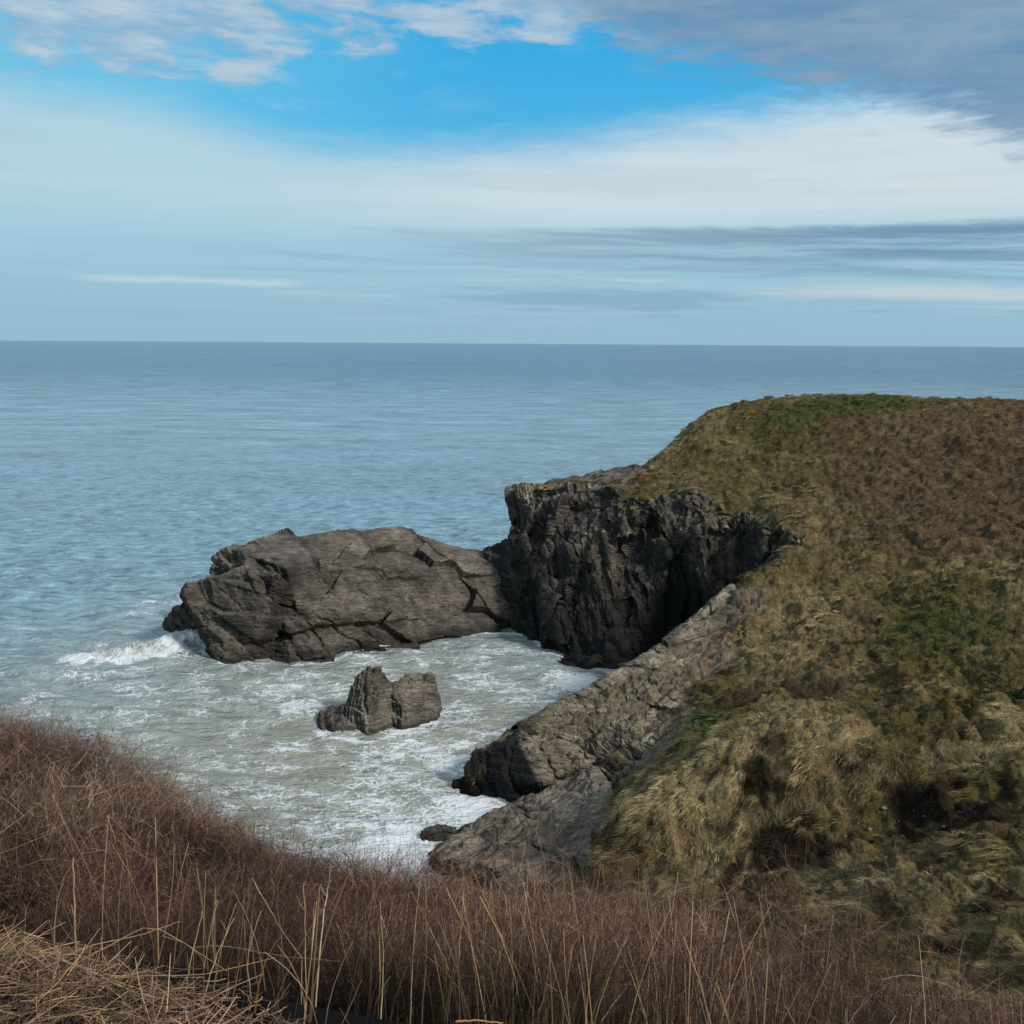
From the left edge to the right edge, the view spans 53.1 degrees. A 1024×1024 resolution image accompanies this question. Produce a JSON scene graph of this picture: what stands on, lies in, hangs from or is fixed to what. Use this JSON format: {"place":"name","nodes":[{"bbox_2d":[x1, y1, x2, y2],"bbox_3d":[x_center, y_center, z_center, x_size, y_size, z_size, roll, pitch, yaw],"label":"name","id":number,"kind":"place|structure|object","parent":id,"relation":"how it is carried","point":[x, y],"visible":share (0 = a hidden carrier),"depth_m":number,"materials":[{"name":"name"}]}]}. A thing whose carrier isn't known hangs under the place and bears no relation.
{"place":"outdoors","nodes":[
{"label":"outdoors","id":0,"kind":"place"},
{"bbox_2d":[0,779,711,1023],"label":"bank ground","id":1,"kind":"structure","parent":0,"point":[335,1016],"depth_m":4.34,"materials":[{"name":"soil"}]},
{"bbox_2d":[71,858,80,960],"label":"dead stalk","id":2,"kind":"object","parent":1,"relation":"on","point":[75,925],"visible":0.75,"depth_m":4.07,"materials":[{"name":"plant"}]},
{"bbox_2d":[58,957,146,991],"bbox_3d":[-1.547,1.774,3.889,0.332,0.209,0.050,-2,10,-15],"label":"bramble cane","id":3,"kind":"object","parent":1,"relation":"on","point":[95,972],"visible":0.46,"depth_m":3.85,"materials":[{"name":"plant"}]},
{"bbox_2d":[30,921,180,975],"bbox_3d":[-1.591,1.747,4.113,0.060,0.209,0.765,5,10,25],"label":"bramble cane","id":4,"kind":"object","parent":1,"relation":"on","point":[103,942],"visible":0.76,"depth_m":4.00,"materials":[{"name":"plant"}]},
{"bbox_2d":[73,1012,140,1023],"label":"bramble cane","id":5,"kind":"object","parent":1,"relation":"on","point":[106,1013],"visible":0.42,"depth_m":3.51,"materials":[{"name":"plant"}]},
{"bbox_2d":[29,927,226,991],"bbox_3d":[-1.562,1.805,4.002,0.235,0.380,0.912,7,11,35],"label":"bramble cane","id":6,"kind":"object","parent":1,"relation":"on","point":[130,934],"visible":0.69,"depth_m":4.17,"materials":[{"name":"plant"}]},
{"bbox_2d":[45,957,274,988],"bbox_3d":[-1.377,1.781,3.895,1.011,0.222,0.142,-5,11,-30],"label":"bramble cane","id":7,"kind":"object","parent":1,"relation":"on","point":[171,975],"visible":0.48,"depth_m":3.89,"materials":[{"name":"plant"}]},
{"bbox_2d":[185,910,202,991],"bbox_3d":[-1.328,1.868,4.232,0.031,0.383,0.180,2,10,11],"label":"dead stalk","id":8,"kind":"object","parent":1,"relation":"on","point":[192,952],"visible":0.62,"depth_m":4.25,"materials":[{"name":"plant"}]},
{"bbox_2d":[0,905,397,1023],"bbox_3d":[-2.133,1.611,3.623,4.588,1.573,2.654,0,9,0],"label":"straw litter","id":9,"kind":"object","parent":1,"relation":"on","point":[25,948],"visible":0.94,"depth_m":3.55,"materials":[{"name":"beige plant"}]},
{"bbox_2d":[202,918,233,1005],"bbox_3d":[-1.203,1.828,4.137,0.024,0.271,0.352,2,9,9],"label":"dead stalk","id":10,"kind":"object","parent":1,"relation":"on","point":[215,959],"visible":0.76,"depth_m":4.12,"materials":[{"name":"plant"}]},
{"bbox_2d":[247,912,260,999],"bbox_3d":[-1.120,1.919,4.415,0.039,0.338,0.177,1,9,3],"label":"dead stalk","id":11,"kind":"object","parent":1,"relation":"on","point":[250,942],"visible":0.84,"depth_m":4.41,"materials":[{"name":"plant"}]},
{"bbox_2d":[192,946,339,961],"bbox_3d":[-1.226,2.188,5.099,0.095,0.515,0.895,8,12,39],"label":"bramble cane","id":12,"kind":"object","parent":1,"relation":"on","point":[255,951],"visible":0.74,"depth_m":5.07,"materials":[{"name":"plant"}]},
{"bbox_2d":[252,878,301,1003],"bbox_3d":[-1.119,2.095,4.952,0.049,0.787,0.259,9,13,44],"label":"dead stalk","id":13,"kind":"object","parent":1,"relation":"on","point":[286,938],"visible":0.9,"depth_m":4.98,"materials":[{"name":"plant"}]},
{"bbox_2d":[296,884,306,1003],"bbox_3d":[-0.957,2.001,4.686,0.044,0.470,0.353,-2,10,-14],"label":"dead stalk","id":14,"kind":"object","parent":1,"relation":"on","point":[305,941],"visible":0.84,"depth_m":4.67,"materials":[{"name":"plant"}]},
{"bbox_2d":[315,864,333,1006],"bbox_3d":[-0.868,1.957,4.688,0.064,0.558,0.360,0,9,0],"label":"dead stalk","id":15,"kind":"object","parent":1,"relation":"on","point":[321,940],"visible":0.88,"depth_m":4.70,"materials":[{"name":"plant"}]},
{"bbox_2d":[379,900,387,1018],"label":"dead stalk","id":16,"kind":"object","parent":1,"relation":"on","point":[383,964],"visible":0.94,"depth_m":4.87,"materials":[{"name":"plant"}]},
{"bbox_2d":[410,860,428,1023],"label":"dead stalk","id":17,"kind":"object","parent":1,"relation":"on","point":[413,947],"visible":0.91,"depth_m":5.15,"materials":[{"name":"plant"}]},
{"bbox_2d":[421,879,429,1023],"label":"dead stalk","id":18,"kind":"object","parent":1,"relation":"on","point":[426,960],"visible":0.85,"depth_m":5.21,"materials":[{"name":"plant"}]},
{"bbox_2d":[457,867,468,1019],"bbox_3d":[-0.279,2.393,5.550,0.047,0.735,0.551,1,9,3],"label":"dead stalk","id":19,"kind":"object","parent":1,"relation":"on","point":[459,947],"visible":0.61,"depth_m":5.49,"materials":[{"name":"plant"}]},
{"bbox_2d":[455,1019,502,1023],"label":"bramble cane","id":20,"kind":"object","parent":1,"relation":"on","point":[457,1021],"visible":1,"depth_m":3.79,"materials":[{"name":"plant"}]},
{"bbox_2d":[489,885,495,1014],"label":"dead stalk","id":21,"kind":"object","parent":1,"relation":"on","point":[492,917],"visible":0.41,"depth_m":5.89,"materials":[{"name":"plant"}]},
{"bbox_2d":[0,687,1023,1023],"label":"scrub thicket","id":22,"kind":"object","parent":1,"relation":"on","point":[54,769],"visible":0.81,"depth_m":7.33,"materials":[{"name":"brown plant"}]},
{"bbox_2d":[0,830,56,853],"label":"bramble cane","id":23,"kind":"object","parent":22,"relation":"in","point":[26,843],"visible":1,"depth_m":7.84,"materials":[{"name":"plant"}]},
{"bbox_2d":[76,781,172,805],"bbox_3d":[-4.227,3.122,11.069,0.286,0.485,1.125,8,12,39],"label":"bramble cane","id":24,"kind":"object","parent":22,"relation":"on","point":[119,786],"visible":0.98,"depth_m":11.17,"materials":[{"name":"plant"}]},
{"bbox_2d":[170,783,260,817],"bbox_3d":[-3.250,3.248,11.300,0.992,0.434,0.278,-3,10,-20],"label":"bramble cane","id":25,"kind":"object","parent":22,"relation":"on","point":[210,785],"visible":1,"depth_m":11.34,"materials":[{"name":"plant"}]},
{"bbox_2d":[9,774,1023,1023],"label":"dead grass stems","id":26,"kind":"object","parent":1,"relation":"on","point":[551,984],"visible":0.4,"depth_m":4.85,"materials":[{"name":"plant"}]},
{"bbox_2d":[523,874,527,1013],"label":"dead stalk","id":27,"kind":"object","parent":1,"relation":"on","point":[524,934],"visible":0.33,"depth_m":5.71,"materials":[{"name":"plant"}]},
{"bbox_2d":[600,983,628,1023],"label":"dead stalk","id":28,"kind":"object","parent":1,"relation":"on","point":[612,1005],"visible":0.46,"depth_m":5.19,"materials":[{"name":"plant"}]},
{"bbox_2d":[669,897,675,1005],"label":"dead stalk","id":29,"kind":"object","parent":1,"relation":"on","point":[672,949],"visible":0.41,"depth_m":5.55,"materials":[{"name":"plant"}]},
{"bbox_2d":[695,890,722,1023],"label":"dead stalk","id":30,"kind":"object","parent":1,"relation":"on","point":[702,949],"visible":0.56,"depth_m":5.81,"materials":[{"name":"plant"}]},
{"bbox_2d":[703,911,721,1023],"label":"dead stalk","id":31,"kind":"object","parent":1,"relation":"on","point":[708,958],"visible":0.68,"depth_m":5.92,"materials":[{"name":"plant"}]},
{"bbox_2d":[798,927,805,1023],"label":"dead stalk","id":32,"kind":"object","parent":1,"relation":"on","point":[800,980],"visible":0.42,"depth_m":5.43,"materials":[{"name":"plant"}]},
{"bbox_2d":[822,910,833,1016],"bbox_3d":[1.684,2.719,5.499,0.026,1.053,0.377,4,10,23],"label":"dead stalk","id":33,"kind":"object","parent":1,"relation":"on","point":[829,957],"visible":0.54,"depth_m":5.48,"materials":[{"name":"plant"}]},
{"bbox_2d":[882,975,959,990],"bbox_3d":[2.903,3.320,7.208,0.642,0.198,0.044,-1,10,-11],"label":"bramble cane","id":34,"kind":"object","parent":1,"relation":"on","point":[919,976],"visible":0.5,"depth_m":7.16,"materials":[{"name":"plant"}]},
{"bbox_2d":[852,995,991,1002],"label":"bramble cane","id":35,"kind":"object","parent":1,"relation":"on","point":[926,996],"visible":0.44,"depth_m":6.94,"materials":[{"name":"plant"}]},
{"bbox_2d":[954,929,972,1022],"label":"dead stalk","id":36,"kind":"object","parent":1,"relation":"on","point":[958,968],"visible":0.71,"depth_m":6.35,"materials":[{"name":"plant"}]},
{"bbox_2d":[0,340,1023,889],"bbox_3d":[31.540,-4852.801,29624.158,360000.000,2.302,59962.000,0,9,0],"label":"sea","id":37,"kind":"structure","parent":0,"point":[142,484],"depth_m":207.39,"materials":[{"name":"liquid"}]},
{"bbox_2d":[102,629,193,656],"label":"breaking wave","id":38,"kind":"object","parent":37,"relation":"on","point":[164,647],"visible":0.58,"depth_m":99.75,"materials":[{"name":"white liquid"}]},
{"bbox_2d":[84,628,194,658],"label":"wave spray","id":39,"kind":"object","parent":38,"relation":"on","point":[134,643],"visible":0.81,"depth_m":99.64,"materials":[{"name":"white liquid"}]},
{"bbox_2d":[162,526,509,663],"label":"rock islet","id":40,"kind":"object","parent":37,"relation":"in","point":[286,595],"visible":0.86,"depth_m":103.29,"materials":[{"name":"stone"}]},
{"bbox_2d":[317,665,441,735],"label":"sea stack","id":41,"kind":"object","parent":37,"relation":"in","point":[377,701],"visible":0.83,"depth_m":81.65,"materials":[{"name":"stone"}]},
{"bbox_2d":[419,824,456,841],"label":"wet boulder","id":42,"kind":"object","parent":37,"relation":"in","point":[444,830],"visible":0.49,"depth_m":62.90,"materials":[{"name":"stone"}]},
{"bbox_2d":[483,538,526,630],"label":"stepped rock","id":43,"kind":"object","parent":37,"relation":"in","point":[497,555],"visible":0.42,"depth_m":110.56,"materials":[{"name":"stone"}]},
{"bbox_2d":[0,0,1023,346],"label":"sky","id":44,"kind":"structure","parent":0,"point":[632,172],"materials":[{"name":"blue"}]},
{"bbox_2d":[413,392,1023,1023],"bbox_3d":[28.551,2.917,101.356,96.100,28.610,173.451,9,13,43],"label":"headland ground","id":45,"kind":"structure","parent":0,"point":[897,798],"depth_m":64.51,"materials":[{"name":"green plant"}]},
{"bbox_2d":[427,766,612,896],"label":"sloping slab","id":46,"kind":"structure","parent":45,"relation":"on","point":[588,788],"depth_m":58.47,"materials":[{"name":"stone"}]},
{"bbox_2d":[470,729,596,801],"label":"rock nose","id":47,"kind":"object","parent":45,"relation":"on","point":[511,762],"visible":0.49,"depth_m":67.68,"materials":[{"name":"stone"}]},
{"bbox_2d":[516,464,663,511],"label":"cliff shelf","id":48,"kind":"object","parent":45,"relation":"on","point":[600,475],"visible":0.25,"depth_m":111.56,"materials":[{"name":"stone"}]},
{"bbox_2d":[510,583,736,781],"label":"spur flank","id":49,"kind":"object","parent":45,"relation":"on","point":[714,613],"visible":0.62,"depth_m":69.69,"materials":[{"name":"stone"}]},
{"bbox_2d":[504,481,805,669],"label":"cliff face","id":50,"kind":"object","parent":45,"relation":"attached to","point":[613,579],"visible":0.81,"depth_m":100.77},
{"bbox_2d":[465,393,1023,917],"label":"dead bracken","id":51,"kind":"object","parent":45,"relation":"on","point":[865,557],"visible":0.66,"depth_m":85.31,"materials":[{"name":"brown plant"}]},
{"bbox_2d":[580,697,931,879],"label":"mound grass","id":52,"kind":"structure","parent":45,"relation":"on","point":[720,733],"depth_m":48.96,"materials":[{"name":"green plant"}]},
{"bbox_2d":[578,758,1023,1023],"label":"slope grass","id":53,"kind":"structure","parent":45,"relation":"on","point":[951,845],"depth_m":34.67,"materials":[{"name":"green plant"}]},
{"bbox_2d":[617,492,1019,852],"bbox_3d":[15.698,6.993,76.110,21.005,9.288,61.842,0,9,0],"label":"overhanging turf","id":54,"kind":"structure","parent":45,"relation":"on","point":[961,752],"depth_m":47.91,"materials":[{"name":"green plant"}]}
]}

